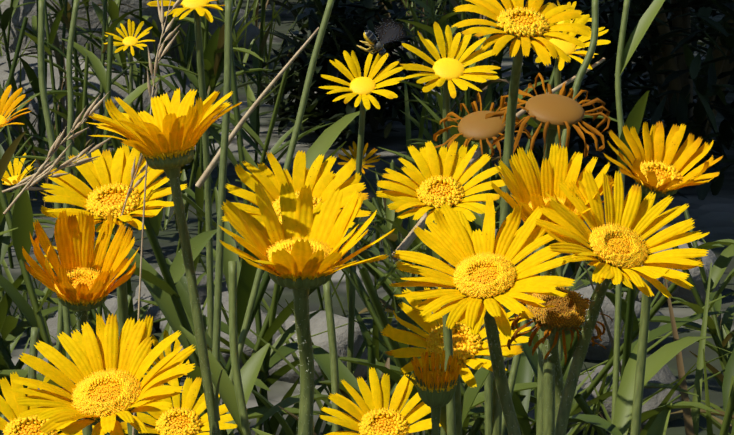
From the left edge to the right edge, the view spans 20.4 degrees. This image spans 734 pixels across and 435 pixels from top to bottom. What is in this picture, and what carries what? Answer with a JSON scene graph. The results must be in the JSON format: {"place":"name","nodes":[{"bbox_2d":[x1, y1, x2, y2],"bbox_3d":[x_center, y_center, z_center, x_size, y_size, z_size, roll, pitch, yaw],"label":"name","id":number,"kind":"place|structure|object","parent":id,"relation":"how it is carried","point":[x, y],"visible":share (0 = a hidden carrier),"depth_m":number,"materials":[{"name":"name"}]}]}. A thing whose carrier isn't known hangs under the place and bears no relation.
{"place":"outdoors","nodes":[
{"label":"outdoors","id":0,"kind":"place"},
{"bbox_2d":[0,85,31,128],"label":"flower head","id":1,"kind":"object","parent":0,"point":[7,107],"visible":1,"depth_m":1.29},
{"bbox_2d":[0,372,93,434],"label":"flower head","id":2,"kind":"object","parent":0,"point":[11,409],"visible":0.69,"depth_m":0.80},
{"bbox_2d":[3,91,109,214],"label":"dry grass","id":3,"kind":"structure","parent":0,"point":[91,110],"depth_m":0.69,"materials":[{"name":"beige plant"}]},
{"bbox_2d":[2,135,113,192],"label":"dry grass","id":4,"kind":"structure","parent":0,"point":[47,168],"depth_m":0.70,"materials":[{"name":"beige plant"}]},
{"bbox_2d":[22,209,138,312],"bbox_3d":[-0.092,0.018,0.658,0.037,0.030,0.037,3,36,-3],"label":"flower head","id":5,"kind":"object","parent":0,"point":[81,280],"visible":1,"depth_m":0.66},
{"bbox_2d":[10,313,194,434],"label":"flower head","id":6,"kind":"object","parent":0,"point":[107,391],"visible":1,"depth_m":0.62},
{"bbox_2d":[39,144,186,231],"bbox_3d":[-0.094,-0.006,0.762,0.056,0.022,0.054,-4,38,0],"label":"flower head","id":7,"kind":"object","parent":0,"point":[107,177],"visible":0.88,"depth_m":0.76},
{"bbox_2d":[129,48,132,264],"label":"flower stem","id":8,"kind":"object","parent":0,"point":[130,76],"visible":0.27,"depth_m":2.24,"materials":[{"name":"green plant"}]},
{"bbox_2d":[116,153,147,231],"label":"dry grass","id":9,"kind":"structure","parent":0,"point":[139,181],"depth_m":0.75,"materials":[{"name":"beige plant"}]},
{"bbox_2d":[86,88,241,177],"bbox_3d":[-0.062,-0.026,0.637,0.050,0.027,0.047,-11,12,-11],"label":"flower head","id":10,"kind":"object","parent":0,"point":[167,136],"visible":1,"depth_m":0.63},
{"bbox_2d":[120,377,236,434],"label":"flower head","id":11,"kind":"object","parent":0,"point":[183,420],"visible":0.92,"depth_m":0.93},
{"bbox_2d":[147,0,224,21],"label":"flower head","id":12,"kind":"object","parent":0,"point":[196,6],"visible":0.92,"depth_m":1.20},
{"bbox_2d":[221,151,370,227],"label":"flower head","id":13,"kind":"object","parent":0,"point":[320,179],"visible":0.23,"depth_m":0.77},
{"bbox_2d":[220,182,394,297],"bbox_3d":[-0.020,0.010,0.629,0.057,0.032,0.059,-18,28,-38],"label":"flower head","id":14,"kind":"object","parent":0,"point":[297,253],"visible":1,"depth_m":0.63},
{"bbox_2d":[0,0,733,434],"bbox_3d":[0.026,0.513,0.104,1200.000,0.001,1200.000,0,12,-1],"label":"ground","id":15,"kind":"structure","parent":0,"point":[712,214],"depth_m":2.56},
{"bbox_2d":[0,115,17,152],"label":"boulder","id":16,"kind":"object","parent":15,"relation":"on","point":[4,145],"visible":0.08,"depth_m":2.85,"materials":[{"name":"stone"}]},
{"bbox_2d":[28,327,76,390],"bbox_3d":[-0.097,0.212,0.780,0.073,0.328,0.138,0,12,-1],"label":"plant","id":17,"kind":"object","parent":15,"relation":"on","point":[33,350],"depth_m":0.81,"materials":[{"name":"green plant"}]},
{"bbox_2d":[38,0,77,420],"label":"plant stem","id":18,"kind":"object","parent":15,"relation":"on","point":[46,111],"visible":0.48,"depth_m":1.02,"materials":[{"name":"green plant"}]},
{"bbox_2d":[55,0,79,432],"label":"plant stem","id":19,"kind":"object","parent":15,"relation":"on","point":[70,108],"visible":0.56,"depth_m":1.17,"materials":[{"name":"green plant"}]},
{"bbox_2d":[77,312,92,434],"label":"flower stem","id":20,"kind":"object","parent":15,"relation":"on","point":[82,318],"visible":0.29,"depth_m":0.67,"materials":[{"name":"green plant"}]},
{"bbox_2d":[39,294,155,348],"bbox_3d":[-0.255,0.110,1.935,0.104,0.079,0.091,6,13,27],"label":"rock","id":21,"kind":"object","parent":15,"relation":"on","point":[111,303],"visible":0.08,"depth_m":1.91,"materials":[{"name":"stone"}]},
{"bbox_2d":[0,50,215,146],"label":"boulder","id":22,"kind":"object","parent":15,"relation":"on","point":[116,91],"visible":0.04,"depth_m":3.02,"materials":[{"name":"stone"}]},
{"bbox_2d":[113,228,138,434],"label":"flower stem","id":23,"kind":"object","parent":15,"relation":"on","point":[122,301],"visible":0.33,"depth_m":0.79,"materials":[{"name":"green plant"}]},
{"bbox_2d":[132,0,182,434],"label":"dry grass","id":24,"kind":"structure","parent":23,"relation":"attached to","point":[168,27],"depth_m":0.74,"materials":[{"name":"beige plant"}]},
{"bbox_2d":[104,19,154,55],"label":"flower head","id":25,"kind":"object","parent":15,"relation":"on","point":[130,41],"visible":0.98,"depth_m":2.23},
{"bbox_2d":[0,0,267,68],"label":"boulder","id":26,"kind":"object","parent":15,"relation":"on","point":[29,11],"visible":0.06,"depth_m":3.73,"materials":[{"name":"stone"}]},
{"bbox_2d":[133,267,227,328],"bbox_3d":[-0.185,0.087,2.026,0.110,0.075,0.099,0,12,-1],"label":"rock","id":27,"kind":"object","parent":15,"relation":"on","point":[155,312],"visible":0.08,"depth_m":2.00,"materials":[{"name":"stone"}]},
{"bbox_2d":[169,177,222,434],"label":"flower stem","id":28,"kind":"object","parent":15,"relation":"on","point":[212,403],"visible":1,"depth_m":0.65,"materials":[{"name":"green plant"}]},
{"bbox_2d":[193,13,213,431],"bbox_3d":[-0.098,0.075,1.240,0.012,0.405,0.055,0,12,-1],"label":"flower stem","id":29,"kind":"object","parent":15,"relation":"on","point":[207,183],"visible":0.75,"depth_m":1.24,"materials":[{"name":"green plant"}]},
{"bbox_2d":[179,261,250,434],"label":"plant","id":30,"kind":"object","parent":15,"relation":"on","point":[238,385],"depth_m":0.83,"materials":[{"name":"green plant"}]},
{"bbox_2d":[209,0,232,434],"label":"plant stem","id":31,"kind":"object","parent":15,"relation":"on","point":[222,187],"visible":0.73,"depth_m":0.92,"materials":[{"name":"green plant"}]},
{"bbox_2d":[160,291,285,377],"bbox_3d":[-0.125,0.115,1.875,0.134,0.092,0.119,0,12,-1],"label":"rock","id":32,"kind":"object","parent":15,"relation":"on","point":[252,338],"visible":0.06,"depth_m":1.84,"materials":[{"name":"stone"}]},
{"bbox_2d":[220,0,334,434],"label":"plant stem","id":33,"kind":"object","parent":15,"relation":"on","point":[289,157],"visible":0.69,"depth_m":1.04,"materials":[{"name":"green plant"}]},
{"bbox_2d":[251,281,339,434],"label":"plant","id":34,"kind":"object","parent":15,"relation":"on","point":[331,339],"depth_m":0.88,"materials":[{"name":"green plant"}]},
{"bbox_2d":[291,297,315,434],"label":"flower stem","id":35,"kind":"object","parent":15,"relation":"on","point":[306,359],"visible":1,"depth_m":0.65,"materials":[{"name":"green plant"}]},
{"bbox_2d":[308,296,313,434],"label":"flower stem","id":36,"kind":"object","parent":15,"relation":"on","point":[309,323],"depth_m":0.79,"materials":[{"name":"green plant"}]},
{"bbox_2d":[268,311,371,383],"bbox_3d":[-0.038,0.127,1.852,0.112,0.078,0.095,0,12,-1],"label":"rock","id":37,"kind":"object","parent":15,"relation":"on","point":[318,322],"visible":0.31,"depth_m":1.82,"materials":[{"name":"stone"}]},
{"bbox_2d":[237,0,452,144],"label":"shrub","id":38,"kind":"object","parent":15,"relation":"on","point":[347,32],"visible":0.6,"depth_m":3.04,"materials":[{"name":"green plant"}]},
{"bbox_2d":[346,99,365,430],"bbox_3d":[-0.009,0.080,1.377,0.017,0.337,0.010,0,12,-1],"label":"flower stem","id":39,"kind":"object","parent":15,"relation":"on","point":[352,289],"visible":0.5,"depth_m":1.37,"materials":[{"name":"green plant"}]},
{"bbox_2d":[319,50,403,109],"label":"flower head","id":40,"kind":"object","parent":39,"relation":"on","point":[364,87],"visible":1,"depth_m":1.33},
{"bbox_2d":[244,0,467,25],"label":"shrub","id":41,"kind":"object","parent":15,"relation":"on","point":[271,3],"visible":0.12,"depth_m":4.40,"materials":[{"name":"green plant"}]},
{"bbox_2d":[0,0,733,434],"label":"background plants","id":42,"kind":"object","parent":15,"relation":"on","point":[170,292],"visible":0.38,"depth_m":1.38,"materials":[{"name":"green plant"}]},
{"bbox_2d":[1,153,38,189],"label":"flower","id":43,"kind":"object","parent":42,"relation":"on","point":[13,180],"visible":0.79,"depth_m":1.75,"materials":[{"name":"yellow plant"}]},
{"bbox_2d":[44,234,110,269],"bbox_3d":[-0.186,0.029,1.315,0.046,0.017,0.047,-4,33,0],"label":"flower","id":44,"kind":"object","parent":42,"relation":"on","point":[109,244],"visible":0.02,"depth_m":1.32,"materials":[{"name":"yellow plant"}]},
{"bbox_2d":[143,330,189,385],"bbox_3d":[-0.117,0.087,1.192,0.051,0.025,0.050,-11,35,3],"label":"flower","id":45,"kind":"object","parent":42,"relation":"on","point":[168,348],"visible":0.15,"depth_m":1.20,"materials":[{"name":"yellow plant"}]},
{"bbox_2d":[195,27,318,188],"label":"dry grass","id":46,"kind":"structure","parent":42,"relation":"on","point":[211,166],"depth_m":1.13,"materials":[{"name":"beige plant"}]},
{"bbox_2d":[338,141,380,173],"bbox_3d":[-0.009,-0.067,2.421,0.052,0.021,0.054,-2,43,0],"label":"flower","id":47,"kind":"object","parent":42,"relation":"on","point":[368,155],"visible":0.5,"depth_m":2.42,"materials":[{"name":"yellow plant"}]},
{"bbox_2d":[391,58,604,260],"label":"dry grass","id":48,"kind":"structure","parent":42,"relation":"on","point":[407,241],"depth_m":1.12,"materials":[{"name":"beige plant"}]},
{"bbox_2d":[556,0,591,31],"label":"flower","id":49,"kind":"object","parent":42,"relation":"on","point":[573,5],"visible":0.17,"depth_m":1.63,"materials":[{"name":"yellow plant"}]},
{"bbox_2d":[0,0,733,434],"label":"grass tufts","id":50,"kind":"object","parent":15,"relation":"on","point":[692,420],"visible":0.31,"depth_m":1.65,"materials":[{"name":"green plant"}]},
{"bbox_2d":[431,422,438,434],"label":"flower stem","id":51,"kind":"object","parent":15,"relation":"on","point":[435,428],"visible":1,"depth_m":0.65,"materials":[{"name":"green plant"}]},
{"bbox_2d":[440,82,449,434],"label":"flower stem","id":52,"kind":"object","parent":15,"relation":"on","point":[446,105],"visible":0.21,"depth_m":1.11,"materials":[{"name":"green plant"}]},
{"bbox_2d":[400,22,500,97],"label":"flower head","id":53,"kind":"object","parent":52,"relation":"attached to","point":[449,69],"visible":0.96,"depth_m":1.09},
{"bbox_2d":[439,214,455,434],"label":"flower stem","id":54,"kind":"object","parent":15,"relation":"on","point":[450,405],"visible":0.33,"depth_m":0.76,"materials":[{"name":"green plant"}]},
{"bbox_2d":[406,179,490,433],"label":"plant","id":55,"kind":"object","parent":15,"relation":"on","point":[481,374],"depth_m":0.85,"materials":[{"name":"green plant"}]},
{"bbox_2d":[455,374,461,434],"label":"flower stem","id":56,"kind":"object","parent":15,"relation":"on","point":[458,414],"visible":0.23,"depth_m":0.81,"materials":[{"name":"green plant"}]},
{"bbox_2d":[481,145,492,434],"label":"flower stem","id":57,"kind":"object","parent":15,"relation":"on","point":[488,391],"visible":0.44,"depth_m":1.00,"materials":[{"name":"green plant"}]},
{"bbox_2d":[483,310,520,434],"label":"flower stem","id":58,"kind":"object","parent":15,"relation":"on","point":[500,376],"visible":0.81,"depth_m":0.66,"materials":[{"name":"green plant"}]},
{"bbox_2d":[492,48,522,434],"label":"flower stem","id":59,"kind":"object","parent":15,"relation":"on","point":[504,204],"visible":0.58,"depth_m":0.85,"materials":[{"name":"green plant"}]},
{"bbox_2d":[495,229,526,265],"bbox_3d":[0.130,0.049,2.220,0.096,0.074,0.084,-10,15,-38],"label":"rock","id":60,"kind":"object","parent":15,"relation":"on","point":[519,261],"depth_m":2.20,"materials":[{"name":"stone"}]},
{"bbox_2d":[536,136,554,434],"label":"flower stem","id":61,"kind":"object","parent":15,"relation":"on","point":[539,418],"visible":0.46,"depth_m":0.92,"materials":[{"name":"green plant"}]},
{"bbox_2d":[541,245,556,434],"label":"flower stem","id":62,"kind":"object","parent":15,"relation":"on","point":[549,407],"visible":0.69,"depth_m":0.69,"materials":[{"name":"green plant"}]},
{"bbox_2d":[501,0,598,434],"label":"plant stem","id":63,"kind":"object","parent":15,"relation":"on","point":[576,88],"visible":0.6,"depth_m":0.98,"materials":[{"name":"green plant"}]},
{"bbox_2d":[545,334,564,425],"bbox_3d":[0.065,0.210,0.715,0.012,0.358,0.041,0,12,-1],"label":"flower stem","id":64,"kind":"object","parent":15,"relation":"on","point":[553,356],"visible":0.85,"depth_m":0.69,"materials":[{"name":"green plant"}]},
{"bbox_2d":[554,59,562,362],"bbox_3d":[0.114,0.092,1.216,0.007,0.381,0.049,0,12,-1],"label":"flower stem","id":65,"kind":"object","parent":15,"relation":"on","point":[557,82],"visible":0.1,"depth_m":1.21,"materials":[{"name":"green plant"}]},
{"bbox_2d":[527,375,591,434],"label":"rock","id":66,"kind":"object","parent":15,"relation":"on","point":[531,414],"visible":0.15,"depth_m":1.67,"materials":[{"name":"stone"}]},
{"bbox_2d":[554,278,610,434],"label":"flower stem","id":67,"kind":"object","parent":15,"relation":"on","point":[587,330],"visible":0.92,"depth_m":0.67,"materials":[{"name":"green plant"}]},
{"bbox_2d":[527,284,663,360],"bbox_3d":[0.212,0.112,1.933,0.115,0.095,0.117,7,14,31],"label":"rock","id":68,"kind":"object","parent":15,"relation":"on","point":[596,352],"visible":0.1,"depth_m":1.89,"materials":[{"name":"stone"}]},
{"bbox_2d":[487,0,733,199],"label":"shrub","id":69,"kind":"object","parent":15,"relation":"on","point":[674,70],"visible":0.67,"depth_m":2.65,"materials":[{"name":"green plant"}]},
{"bbox_2d":[578,360,689,428],"bbox_3d":[0.215,0.153,1.722,0.116,0.079,0.090,0,12,-1],"label":"rock","id":70,"kind":"object","parent":15,"relation":"on","point":[663,375],"visible":0.1,"depth_m":1.69,"materials":[{"name":"stone"}]},
{"bbox_2d":[543,0,724,79],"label":"shrub","id":71,"kind":"object","parent":15,"relation":"on","point":[693,27],"visible":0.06,"depth_m":3.59,"materials":[{"name":"green plant"}]},
{"bbox_2d":[611,0,664,434],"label":"plant","id":72,"kind":"object","parent":15,"relation":"on","point":[618,292],"depth_m":1.13,"materials":[{"name":"green plant"}]},
{"bbox_2d":[630,201,656,434],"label":"flower stem","id":73,"kind":"object","parent":15,"relation":"on","point":[640,366],"visible":0.65,"depth_m":0.75,"materials":[{"name":"green plant"}]},
{"bbox_2d":[611,241,719,304],"bbox_3d":[0.310,0.064,2.127,0.118,0.080,0.096,0,12,-1],"label":"rock","id":74,"kind":"object","parent":15,"relation":"on","point":[685,294],"visible":0.17,"depth_m":2.09,"materials":[{"name":"stone"}]},
{"bbox_2d":[357,20,400,60],"bbox_3d":[0.005,-0.057,0.646,0.016,0.014,0.006,0,12,-1],"label":"bee","id":75,"kind":"object","parent":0,"point":[387,32],"visible":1,"depth_m":0.64,"materials":[{"name":"grey"}]},
{"bbox_2d":[320,367,440,434],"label":"flower head","id":76,"kind":"object","parent":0,"point":[373,415],"visible":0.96,"depth_m":0.86},
{"bbox_2d":[411,349,462,423],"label":"flower head","id":77,"kind":"object","parent":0,"point":[436,388],"visible":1,"depth_m":0.65},
{"bbox_2d":[376,141,504,223],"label":"flower head","id":78,"kind":"object","parent":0,"point":[445,175],"visible":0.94,"depth_m":0.74},
{"bbox_2d":[381,287,530,386],"bbox_3d":[0.035,0.049,0.795,0.059,0.023,0.059,-3,42,0],"label":"flower head","id":79,"kind":"object","parent":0,"point":[467,345],"visible":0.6,"depth_m":0.79},
{"bbox_2d":[433,92,530,158],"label":"flower head","id":80,"kind":"object","parent":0,"point":[478,127],"visible":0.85,"depth_m":0.97},
{"bbox_2d":[389,194,575,340],"bbox_3d":[0.037,0.018,0.635,0.060,0.022,0.059,-19,43,-10],"label":"flower head","id":81,"kind":"object","parent":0,"point":[487,274],"visible":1,"depth_m":0.64},
{"bbox_2d":[452,0,591,65],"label":"flower head","id":82,"kind":"object","parent":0,"point":[525,28],"visible":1,"depth_m":0.82},
{"bbox_2d":[485,73,609,157],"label":"flower head","id":83,"kind":"object","parent":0,"point":[551,114],"visible":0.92,"depth_m":0.89},
{"bbox_2d":[491,143,613,246],"bbox_3d":[0.060,-0.004,0.664,0.042,0.030,0.041,0,30,-1],"label":"flower head","id":84,"kind":"object","parent":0,"point":[528,184],"visible":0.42,"depth_m":0.67},
{"bbox_2d":[507,287,612,364],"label":"flower head","id":85,"kind":"object","parent":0,"point":[565,315],"visible":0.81,"depth_m":0.67},
{"bbox_2d":[535,8,610,70],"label":"flower head","id":86,"kind":"object","parent":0,"point":[568,48],"visible":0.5,"depth_m":1.19},
{"bbox_2d":[534,170,709,297],"bbox_3d":[0.079,0.007,0.641,0.056,0.023,0.056,29,42,13],"label":"flower head","id":87,"kind":"object","parent":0,"point":[618,251],"visible":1,"depth_m":0.64},
{"bbox_2d":[604,121,722,200],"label":"flower head","id":88,"kind":"object","parent":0,"point":[659,168],"visible":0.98,"depth_m":0.73}
]}

